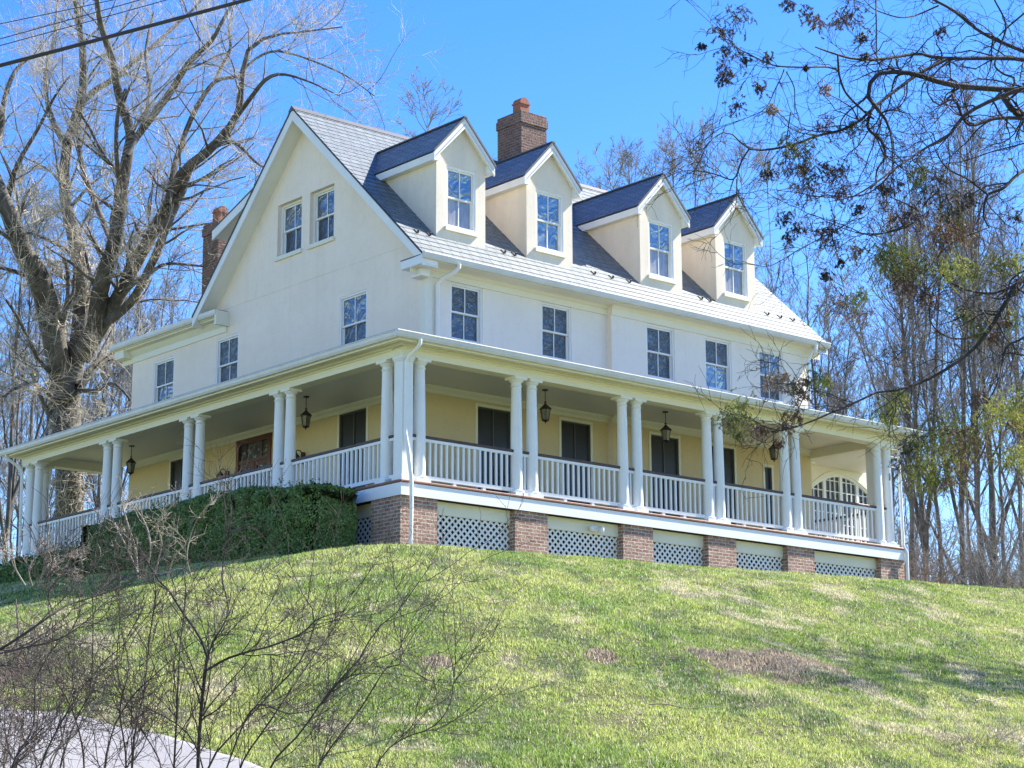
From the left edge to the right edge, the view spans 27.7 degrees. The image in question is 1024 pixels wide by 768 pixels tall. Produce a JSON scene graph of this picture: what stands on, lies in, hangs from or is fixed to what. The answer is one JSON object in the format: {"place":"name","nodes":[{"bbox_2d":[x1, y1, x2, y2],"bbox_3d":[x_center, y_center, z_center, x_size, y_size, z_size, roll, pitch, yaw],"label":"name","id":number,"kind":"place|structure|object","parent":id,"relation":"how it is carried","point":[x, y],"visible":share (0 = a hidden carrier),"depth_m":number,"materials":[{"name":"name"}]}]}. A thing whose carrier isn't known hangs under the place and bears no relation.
{"place":"outdoors","nodes":[
{"label":"outdoors","id":0,"kind":"place"},
{"bbox_2d":[0,0,112,23],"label":"utility wire","id":1,"kind":"object","parent":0,"point":[56,12],"visible":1,"depth_m":15.79,"materials":[{"name":"black metal"}]},
{"bbox_2d":[0,0,139,38],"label":"utility wire","id":2,"kind":"object","parent":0,"point":[69,19],"visible":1,"depth_m":15.75,"materials":[{"name":"black metal"}]},
{"bbox_2d":[0,0,165,45],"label":"utility wire","id":3,"kind":"object","parent":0,"point":[82,23],"visible":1,"depth_m":15.79,"materials":[{"name":"black metal"}]},
{"bbox_2d":[0,0,251,67],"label":"utility wire","id":4,"kind":"object","parent":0,"point":[83,43],"visible":1,"depth_m":13.20,"materials":[{"name":"black metal"}]},
{"bbox_2d":[0,707,261,767],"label":"driveway","id":5,"kind":"structure","parent":0,"point":[187,749],"depth_m":24.19,"materials":[{"name":"concrete"}]},
{"bbox_2d":[216,469,228,485],"bbox_3d":[-7.248,2.348,52.090,0.380,0.452,0.191,10,-16,-40],"label":"chair","id":6,"kind":"object","parent":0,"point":[220,472],"depth_m":52.03,"materials":[{"name":"black metal"}]},
{"bbox_2d":[296,450,304,465],"bbox_3d":[-5.099,1.795,49.647,0.380,0.452,0.191,10,-16,-40],"label":"chair","id":7,"kind":"object","parent":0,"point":[302,455],"depth_m":49.69,"materials":[{"name":"black metal"}]},
{"bbox_2d":[490,466,509,492],"bbox_3d":[-0.110,2.270,45.888,0.571,0.950,0.524,10,-16,-40],"label":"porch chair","id":8,"kind":"object","parent":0,"point":[493,468],"visible":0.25,"depth_m":46.04,"materials":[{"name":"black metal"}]},
{"bbox_2d":[0,541,1023,767],"bbox_3d":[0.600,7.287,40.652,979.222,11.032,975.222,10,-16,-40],"label":"ground","id":9,"kind":"structure","parent":0,"point":[635,725],"depth_m":30.03,"materials":[{"name":"green plant"}]},
{"bbox_2d":[0,247,25,545],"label":"bare tree","id":10,"kind":"object","parent":9,"relation":"on","point":[1,429],"visible":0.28,"depth_m":87.92,"materials":[{"name":"brown wood"}]},
{"bbox_2d":[0,198,36,520],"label":"bare tree","id":11,"kind":"object","parent":9,"relation":"on","point":[3,248],"visible":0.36,"depth_m":74.30,"materials":[{"name":"brown wood"}]},
{"bbox_2d":[0,537,81,584],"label":"hedge","id":12,"kind":"object","parent":9,"relation":"on","point":[7,575],"visible":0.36,"depth_m":50.91,"materials":[{"name":"green plant"}]},
{"bbox_2d":[0,155,91,531],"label":"bare tree","id":13,"kind":"object","parent":9,"relation":"on","point":[30,432],"visible":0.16,"depth_m":81.29,"materials":[{"name":"brown wood"}]},
{"bbox_2d":[0,528,106,591],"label":"bare shrub","id":14,"kind":"object","parent":9,"relation":"on","point":[31,563],"visible":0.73,"depth_m":39.92,"materials":[{"name":"brown plant"}]},
{"bbox_2d":[12,347,95,524],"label":"bare tree","id":15,"kind":"object","parent":9,"relation":"on","point":[52,469],"visible":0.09,"depth_m":101.68,"materials":[{"name":"plant"}]},
{"bbox_2d":[0,250,113,559],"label":"bare tree","id":16,"kind":"object","parent":9,"relation":"on","point":[20,440],"visible":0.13,"depth_m":106.92,"materials":[{"name":"brown wood"}]},
{"bbox_2d":[0,125,131,561],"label":"bare tree","id":17,"kind":"object","parent":9,"relation":"on","point":[12,488],"visible":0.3,"depth_m":67.47,"materials":[{"name":"brown wood"}]},
{"bbox_2d":[0,584,137,767],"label":"dry brush","id":18,"kind":"object","parent":9,"relation":"on","point":[5,701],"visible":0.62,"depth_m":14.46,"materials":[{"name":"brown plant"}]},
{"bbox_2d":[0,213,164,544],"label":"bare tree","id":19,"kind":"object","parent":9,"relation":"on","point":[38,415],"visible":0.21,"depth_m":91.42,"materials":[{"name":"brown wood"}]},
{"bbox_2d":[34,311,135,523],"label":"bare tree","id":20,"kind":"object","parent":9,"relation":"on","point":[91,406],"visible":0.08,"depth_m":110.14,"materials":[{"name":"plant"}]},
{"bbox_2d":[0,487,173,702],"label":"bare shrub","id":21,"kind":"object","parent":9,"relation":"on","point":[79,614],"visible":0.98,"depth_m":12.17,"materials":[{"name":"brown plant"}]},
{"bbox_2d":[41,261,191,520],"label":"bare tree","id":22,"kind":"object","parent":9,"relation":"on","point":[147,331],"visible":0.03,"depth_m":112.09,"materials":[{"name":"brown wood"}]},
{"bbox_2d":[32,212,201,523],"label":"bare tree","id":23,"kind":"object","parent":9,"relation":"on","point":[112,400],"visible":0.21,"depth_m":86.00,"materials":[{"name":"brown wood"}]},
{"bbox_2d":[83,259,161,506],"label":"bare tree","id":24,"kind":"object","parent":9,"relation":"on","point":[135,316],"visible":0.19,"depth_m":94.44,"materials":[{"name":"brown wood"}]},
{"bbox_2d":[80,203,188,500],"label":"bare tree","id":25,"kind":"object","parent":9,"relation":"on","point":[171,309],"visible":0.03,"depth_m":106.20,"materials":[{"name":"brown wood"}]},
{"bbox_2d":[0,477,277,767],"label":"bare shrub","id":26,"kind":"object","parent":9,"relation":"on","point":[90,685],"visible":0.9,"depth_m":13.16,"materials":[{"name":"brown plant"}]},
{"bbox_2d":[88,468,231,579],"bbox_3d":[-6.313,2.400,36.895,1.472,2.206,3.880,8,-15,-31],"label":"bare shrub","id":27,"kind":"object","parent":9,"relation":"on","point":[162,519],"visible":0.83,"depth_m":37.38,"materials":[{"name":"brown plant"}]},
{"bbox_2d":[79,477,357,575],"bbox_3d":[-6.578,3.393,45.271,1.672,2.206,9.133,10,-16,-40],"label":"hedge","id":28,"kind":"object","parent":9,"relation":"on","point":[302,498],"visible":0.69,"depth_m":43.10,"materials":[{"name":"green plant"}]},
{"bbox_2d":[0,0,460,546],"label":"bare tree","id":29,"kind":"object","parent":9,"relation":"on","point":[98,310],"visible":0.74,"depth_m":60.75,"materials":[{"name":"grey plant"}]},
{"bbox_2d":[0,434,543,767],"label":"bare shrub","id":30,"kind":"object","parent":9,"relation":"on","point":[201,701],"visible":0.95,"depth_m":12.79,"materials":[{"name":"brown plant"}]},
{"bbox_2d":[395,66,463,136],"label":"bare tree","id":31,"kind":"object","parent":9,"relation":"on","point":[430,103],"visible":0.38,"depth_m":104.89,"materials":[{"name":"brown wood"}]},
{"bbox_2d":[0,97,924,580],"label":"house","id":32,"kind":"structure","parent":9,"relation":"on","point":[422,319],"depth_m":49.84,"materials":[{"name":"beige paint"}]},
{"bbox_2d":[126,445,135,475],"bbox_3d":[-9.789,1.969,53.412,0.300,0.785,0.260,10,-16,-40],"label":"hanging lantern","id":33,"kind":"object","parent":32,"relation":"hanging from","point":[130,462],"visible":1,"depth_m":53.31,"materials":[{"name":"black metal"}]},
{"bbox_2d":[153,356,174,402],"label":"window","id":34,"kind":"structure","parent":32,"relation":"in","point":[163,389],"depth_m":55.43,"materials":[{"name":"glass"}]},
{"bbox_2d":[168,456,182,504],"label":"window","id":35,"kind":"structure","parent":32,"relation":"in","point":[175,477],"depth_m":54.22,"materials":[{"name":"glass"}]},
{"bbox_2d":[216,333,238,383],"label":"window","id":36,"kind":"structure","parent":32,"relation":"in","point":[227,347],"depth_m":53.14,"materials":[{"name":"glass"}]},
{"bbox_2d":[235,432,271,489],"bbox_3d":[-6.360,2.617,51.263,0.130,2.660,1.530,10,-16,-40],"label":"entry door","id":37,"kind":"structure","parent":32,"relation":"in","point":[260,446],"depth_m":51.40,"materials":[{"name":"brown wood"}]},
{"bbox_2d":[274,199,301,261],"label":"window","id":38,"kind":"structure","parent":32,"relation":"in","point":[292,212],"depth_m":51.87,"materials":[{"name":"glass"}]},
{"bbox_2d":[300,396,311,429],"bbox_3d":[-4.723,0.667,47.653,0.300,0.785,0.260,10,-16,-40],"label":"hanging lantern","id":39,"kind":"object","parent":32,"relation":"hanging from","point":[305,415],"visible":1,"depth_m":47.55,"materials":[{"name":"black metal"}]},
{"bbox_2d":[306,186,334,249],"bbox_3d":[-4.568,-4.068,50.677,0.285,1.460,1.110,10,-16,-40],"label":"window","id":40,"kind":"structure","parent":32,"relation":"in","point":[324,199],"depth_m":50.85,"materials":[{"name":"glass"}]},
{"bbox_2d":[336,407,368,488],"bbox_3d":[-3.685,1.712,48.262,0.140,2.340,1.200,10,-16,-40],"label":"window","id":41,"kind":"structure","parent":32,"relation":"in","point":[352,427],"depth_m":48.40,"materials":[{"name":"black glass"}]},
{"bbox_2d":[340,289,366,345],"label":"window","id":42,"kind":"structure","parent":32,"relation":"in","point":[353,307],"depth_m":49.13,"materials":[{"name":"glass"}]},
{"bbox_2d":[450,282,481,343],"bbox_3d":[-1.089,-1.607,47.757,0.960,1.360,0.120,10,-16,-40],"label":"window","id":43,"kind":"structure","parent":32,"relation":"in","point":[465,300],"depth_m":47.81,"materials":[{"name":"glass"}]},
{"bbox_2d":[475,403,510,492],"bbox_3d":[-0.425,1.596,47.549,1.130,2.230,0.140,10,-16,-40],"label":"window","id":44,"kind":"structure","parent":32,"relation":"in","point":[492,423],"depth_m":47.64,"materials":[{"name":"black glass"}]},
{"bbox_2d":[539,389,550,423],"bbox_3d":[0.753,0.509,47.049,0.300,0.785,0.260,10,-16,-40],"label":"hanging lantern","id":45,"kind":"object","parent":32,"relation":"hanging from","point":[545,409],"visible":1,"depth_m":46.95,"materials":[{"name":"black metal"}]},
{"bbox_2d":[541,302,570,361],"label":"window","id":46,"kind":"structure","parent":32,"relation":"in","point":[555,319],"depth_m":49.58,"materials":[{"name":"glass"}]},
{"bbox_2d":[559,417,592,504],"bbox_3d":[1.499,1.942,49.164,1.080,2.240,0.140,10,-16,-40],"label":"window","id":47,"kind":"structure","parent":32,"relation":"in","point":[575,438],"depth_m":49.28,"materials":[{"name":"black glass"}]},
{"bbox_2d":[646,323,674,381],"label":"window","id":48,"kind":"structure","parent":32,"relation":"in","point":[659,340],"depth_m":51.55,"materials":[{"name":"glass"}]},
{"bbox_2d":[648,431,681,516],"bbox_3d":[3.731,2.310,50.814,1.090,2.220,0.140,10,-16,-40],"label":"window","id":49,"kind":"structure","parent":32,"relation":"in","point":[663,458],"depth_m":50.90,"materials":[{"name":"black glass"}]},
{"bbox_2d":[660,411,671,443],"bbox_3d":[3.660,1.039,49.486,0.300,0.785,0.260,10,-16,-40],"label":"hanging lantern","id":50,"kind":"object","parent":32,"relation":"hanging from","point":[665,430],"visible":1,"depth_m":49.39,"materials":[{"name":"black metal"}]},
{"bbox_2d":[704,336,731,392],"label":"window","id":51,"kind":"structure","parent":32,"relation":"in","point":[717,351],"depth_m":52.86,"materials":[{"name":"glass"}]},
{"bbox_2d":[712,443,737,524],"bbox_3d":[5.272,2.600,52.104,1.010,2.200,0.140,10,-16,-40],"label":"window","id":52,"kind":"structure","parent":32,"relation":"in","point":[730,465],"depth_m":52.40,"materials":[{"name":"black glass"}]},
{"bbox_2d":[762,464,775,529],"bbox_3d":[6.552,3.185,53.098,0.400,2.280,0.140,10,-16,-40],"label":"door","id":53,"kind":"structure","parent":32,"relation":"in","point":[768,474],"depth_m":53.25,"materials":[{"name":"beige paint"}]},
{"bbox_2d":[759,348,783,402],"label":"window","id":54,"kind":"structure","parent":32,"relation":"in","point":[780,397],"depth_m":54.12,"materials":[{"name":"glass"}]},
{"bbox_2d":[768,431,778,461],"bbox_3d":[6.536,1.563,51.897,0.300,0.785,0.260,10,-16,-40],"label":"hanging lantern","id":55,"kind":"object","parent":32,"relation":"hanging from","point":[774,457],"visible":0.73,"depth_m":51.80,"materials":[{"name":"black metal"}]},
{"bbox_2d":[812,470,868,542],"bbox_3d":[9.068,3.546,57.098,2.930,2.370,0.125,10,-16,-40],"label":"arched window","id":56,"kind":"structure","parent":32,"relation":"in","point":[830,485],"depth_m":57.23,"materials":[{"name":"white paint"}]},
{"bbox_2d":[0,469,1023,586],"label":"distant wood","id":57,"kind":"object","parent":9,"relation":"on","point":[895,526],"depth_m":115.00,"materials":[{"name":"brown plant"}]},
{"bbox_2d":[575,162,624,190],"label":"bare tree","id":58,"kind":"object","parent":9,"relation":"on","point":[599,185],"visible":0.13,"depth_m":108.27,"materials":[{"name":"brown wood"}]},
{"bbox_2d":[577,135,641,189],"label":"bare tree","id":59,"kind":"object","parent":9,"relation":"on","point":[621,157],"visible":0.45,"depth_m":108.38,"materials":[{"name":"brown wood"}]},
{"bbox_2d":[607,136,656,184],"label":"bare tree","id":60,"kind":"object","parent":9,"relation":"on","point":[626,176],"visible":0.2,"depth_m":114.81,"materials":[{"name":"brown wood"}]},
{"bbox_2d":[620,137,683,199],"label":"bare tree","id":61,"kind":"object","parent":9,"relation":"on","point":[650,171],"visible":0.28,"depth_m":108.61,"materials":[{"name":"brown wood"}]},
{"bbox_2d":[651,122,696,204],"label":"bare tree","id":62,"kind":"object","parent":9,"relation":"on","point":[672,150],"visible":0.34,"depth_m":117.32,"materials":[{"name":"brown wood"}]},
{"bbox_2d":[649,703,722,708],"bbox_3d":[2.271,4.191,27.056,0.995,0.070,0.024,2,-13,-11],"label":"stick","id":63,"kind":"object","parent":9,"relation":"on","point":[680,706],"visible":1,"depth_m":27.03,"materials":[{"name":"brown wood"}]},
{"bbox_2d":[653,106,724,206],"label":"bare tree","id":64,"kind":"object","parent":9,"relation":"on","point":[704,135],"visible":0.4,"depth_m":108.65,"materials":[{"name":"brown wood"}]},
{"bbox_2d":[678,135,744,203],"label":"bare tree","id":65,"kind":"object","parent":9,"relation":"on","point":[715,168],"visible":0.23,"depth_m":112.79,"materials":[{"name":"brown wood"}]},
{"bbox_2d":[708,128,792,310],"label":"bare tree","id":66,"kind":"object","parent":9,"relation":"on","point":[736,166],"visible":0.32,"depth_m":104.35,"materials":[{"name":"brown wood"}]},
{"bbox_2d":[748,135,802,316],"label":"bare tree","id":67,"kind":"object","parent":9,"relation":"on","point":[766,182],"visible":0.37,"depth_m":101.90,"materials":[{"name":"brown wood"}]},
{"bbox_2d":[755,197,878,421],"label":"bare tree","id":68,"kind":"object","parent":9,"relation":"on","point":[816,400],"visible":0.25,"depth_m":78.44,"materials":[{"name":"brown wood"}]},
{"bbox_2d":[632,0,1023,509],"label":"tree","id":69,"kind":"object","parent":9,"relation":"on","point":[958,450],"visible":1,"depth_m":18.59,"materials":[{"name":"brown plant"}]},
{"bbox_2d":[806,261,879,418],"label":"bare tree","id":70,"kind":"object","parent":9,"relation":"on","point":[840,361],"visible":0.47,"depth_m":73.36,"materials":[{"name":"brown wood"}]},
{"bbox_2d":[813,332,916,544],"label":"bare tree","id":71,"kind":"object","parent":9,"relation":"on","point":[850,394],"visible":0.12,"depth_m":85.87,"materials":[{"name":"plant"}]},
{"bbox_2d":[850,317,960,544],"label":"bare tree","id":72,"kind":"object","parent":9,"relation":"on","point":[893,489],"visible":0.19,"depth_m":90.73,"materials":[{"name":"plant"}]},
{"bbox_2d":[812,103,1008,580],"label":"bare tree","id":73,"kind":"object","parent":9,"relation":"on","point":[924,528],"visible":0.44,"depth_m":69.33,"materials":[{"name":"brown wood"}]},
{"bbox_2d":[850,156,971,575],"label":"bare tree","id":74,"kind":"object","parent":9,"relation":"on","point":[911,500],"visible":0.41,"depth_m":65.50,"materials":[{"name":"brown wood"}]},
{"bbox_2d":[850,184,985,583],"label":"bare tree","id":75,"kind":"object","parent":9,"relation":"on","point":[935,501],"visible":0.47,"depth_m":65.10,"materials":[{"name":"brown wood"}]},
{"bbox_2d":[889,356,953,578],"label":"bare tree","id":76,"kind":"object","parent":9,"relation":"on","point":[914,481],"visible":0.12,"depth_m":95.80,"materials":[{"name":"brown wood"}]},
{"bbox_2d":[894,522,965,582],"bbox_3d":[12.352,5.649,62.938,3.611,2.986,4.547,-11,-17,41],"label":"bare bush","id":77,"kind":"object","parent":9,"relation":"on","point":[917,553],"visible":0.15,"depth_m":62.08,"materials":[{"name":"brown plant"}]},
{"bbox_2d":[895,533,975,584],"bbox_3d":[11.979,5.515,61.003,3.540,2.517,4.431,1,-13,-6],"label":"bare bush","id":78,"kind":"object","parent":9,"relation":"on","point":[922,568],"visible":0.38,"depth_m":60.79,"materials":[{"name":"brown plant"}]},
{"bbox_2d":[904,542,975,583],"bbox_3d":[12.071,5.659,60.544,2.860,2.033,3.579,-12,-17,42],"label":"bare bush","id":79,"kind":"object","parent":9,"relation":"on","point":[947,578],"visible":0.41,"depth_m":60.50,"materials":[{"name":"brown plant"}]},
{"bbox_2d":[866,285,1023,584],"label":"bare tree","id":80,"kind":"object","parent":9,"relation":"on","point":[982,492],"visible":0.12,"depth_m":97.58,"materials":[{"name":"plant"}]},
{"bbox_2d":[871,101,1023,583],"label":"bare tree","id":81,"kind":"object","parent":9,"relation":"on","point":[992,493],"visible":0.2,"depth_m":71.88,"materials":[{"name":"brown wood"}]},
{"bbox_2d":[903,512,993,584],"bbox_3d":[13.173,5.471,63.032,4.000,3.330,3.876,8,-15,-33],"label":"bare bush","id":82,"kind":"object","parent":9,"relation":"on","point":[959,564],"visible":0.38,"depth_m":62.59,"materials":[{"name":"brown plant"}]},
{"bbox_2d":[892,479,1008,583],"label":"bare bush","id":83,"kind":"object","parent":9,"relation":"on","point":[950,533],"visible":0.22,"depth_m":65.35,"materials":[{"name":"brown plant"}]},
{"bbox_2d":[880,55,1023,584],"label":"bare tree","id":84,"kind":"object","parent":9,"relation":"on","point":[963,393],"visible":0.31,"depth_m":67.36,"materials":[{"name":"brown wood"}]},
{"bbox_2d":[895,500,1023,588],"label":"bare bush","id":85,"kind":"object","parent":9,"relation":"on","point":[984,583],"visible":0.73,"depth_m":61.35,"materials":[{"name":"brown plant"}]},
{"bbox_2d":[895,498,1023,584],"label":"bare bush","id":86,"kind":"object","parent":9,"relation":"on","point":[965,535],"visible":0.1,"depth_m":70.41,"materials":[{"name":"brown plant"}]},
{"bbox_2d":[905,463,1023,588],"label":"bare bush","id":87,"kind":"object","parent":9,"relation":"on","point":[970,534],"visible":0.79,"depth_m":60.85,"materials":[{"name":"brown wood"}]},
{"bbox_2d":[929,483,1023,587],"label":"bare bush","id":88,"kind":"object","parent":9,"relation":"on","point":[994,539],"visible":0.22,"depth_m":66.56,"materials":[{"name":"brown plant"}]},
{"bbox_2d":[930,117,1023,585],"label":"bare tree","id":89,"kind":"object","parent":9,"relation":"on","point":[977,506],"visible":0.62,"depth_m":64.59,"materials":[{"name":"brown wood"}]},
{"bbox_2d":[930,193,1023,584],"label":"bare tree","id":90,"kind":"object","parent":9,"relation":"on","point":[1019,486],"visible":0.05,"depth_m":74.95,"materials":[{"name":"brown wood"}]},
{"bbox_2d":[936,552,1022,587],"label":"bare bush","id":91,"kind":"object","parent":9,"relation":"on","point":[993,575],"visible":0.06,"depth_m":65.99,"materials":[{"name":"brown plant"}]},
{"bbox_2d":[944,506,1023,588],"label":"bare bush","id":92,"kind":"object","parent":9,"relation":"on","point":[1000,551],"visible":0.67,"depth_m":62.23,"materials":[{"name":"brown plant"}]},
{"bbox_2d":[947,707,1023,755],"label":"dry brush","id":93,"kind":"object","parent":9,"relation":"on","point":[997,738],"visible":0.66,"depth_m":27.17,"materials":[{"name":"beige plant"}]},
{"bbox_2d":[949,561,1023,588],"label":"bare bush","id":94,"kind":"object","parent":9,"relation":"on","point":[999,578],"visible":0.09,"depth_m":65.45,"materials":[{"name":"brown plant"}]},
{"bbox_2d":[950,212,1023,587],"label":"bare tree","id":95,"kind":"object","parent":9,"relation":"on","point":[1000,470],"visible":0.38,"depth_m":67.10,"materials":[{"name":"brown wood"}]},
{"bbox_2d":[975,697,1002,700],"bbox_3d":[7.197,4.740,31.220,0.024,0.107,1.059,-10,-16,36],"label":"stick","id":96,"kind":"object","parent":9,"relation":"on","point":[986,699],"visible":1,"depth_m":31.06,"materials":[{"name":"beige wood"}]},
{"bbox_2d":[956,529,1023,586],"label":"bare bush","id":97,"kind":"object","parent":9,"relation":"on","point":[1009,563],"visible":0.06,"depth_m":68.58,"materials":[{"name":"brown plant"}]},
{"bbox_2d":[959,511,1023,588],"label":"bare bush","id":98,"kind":"object","parent":9,"relation":"on","point":[993,562],"visible":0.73,"depth_m":61.41,"materials":[{"name":"brown plant"}]},
{"bbox_2d":[971,186,1023,494],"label":"bare tree","id":99,"kind":"object","parent":9,"relation":"on","point":[1018,334],"visible":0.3,"depth_m":72.03,"materials":[{"name":"brown wood"}]},
{"bbox_2d":[977,565,1023,588],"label":"bare bush","id":100,"kind":"object","parent":9,"relation":"on","point":[1013,580],"visible":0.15,"depth_m":64.23,"materials":[{"name":"brown plant"}]},
{"bbox_2d":[0,0,1023,584],"label":"sky","id":101,"kind":"structure","parent":0,"point":[586,67],"materials":[{"name":"blue"}]}
]}

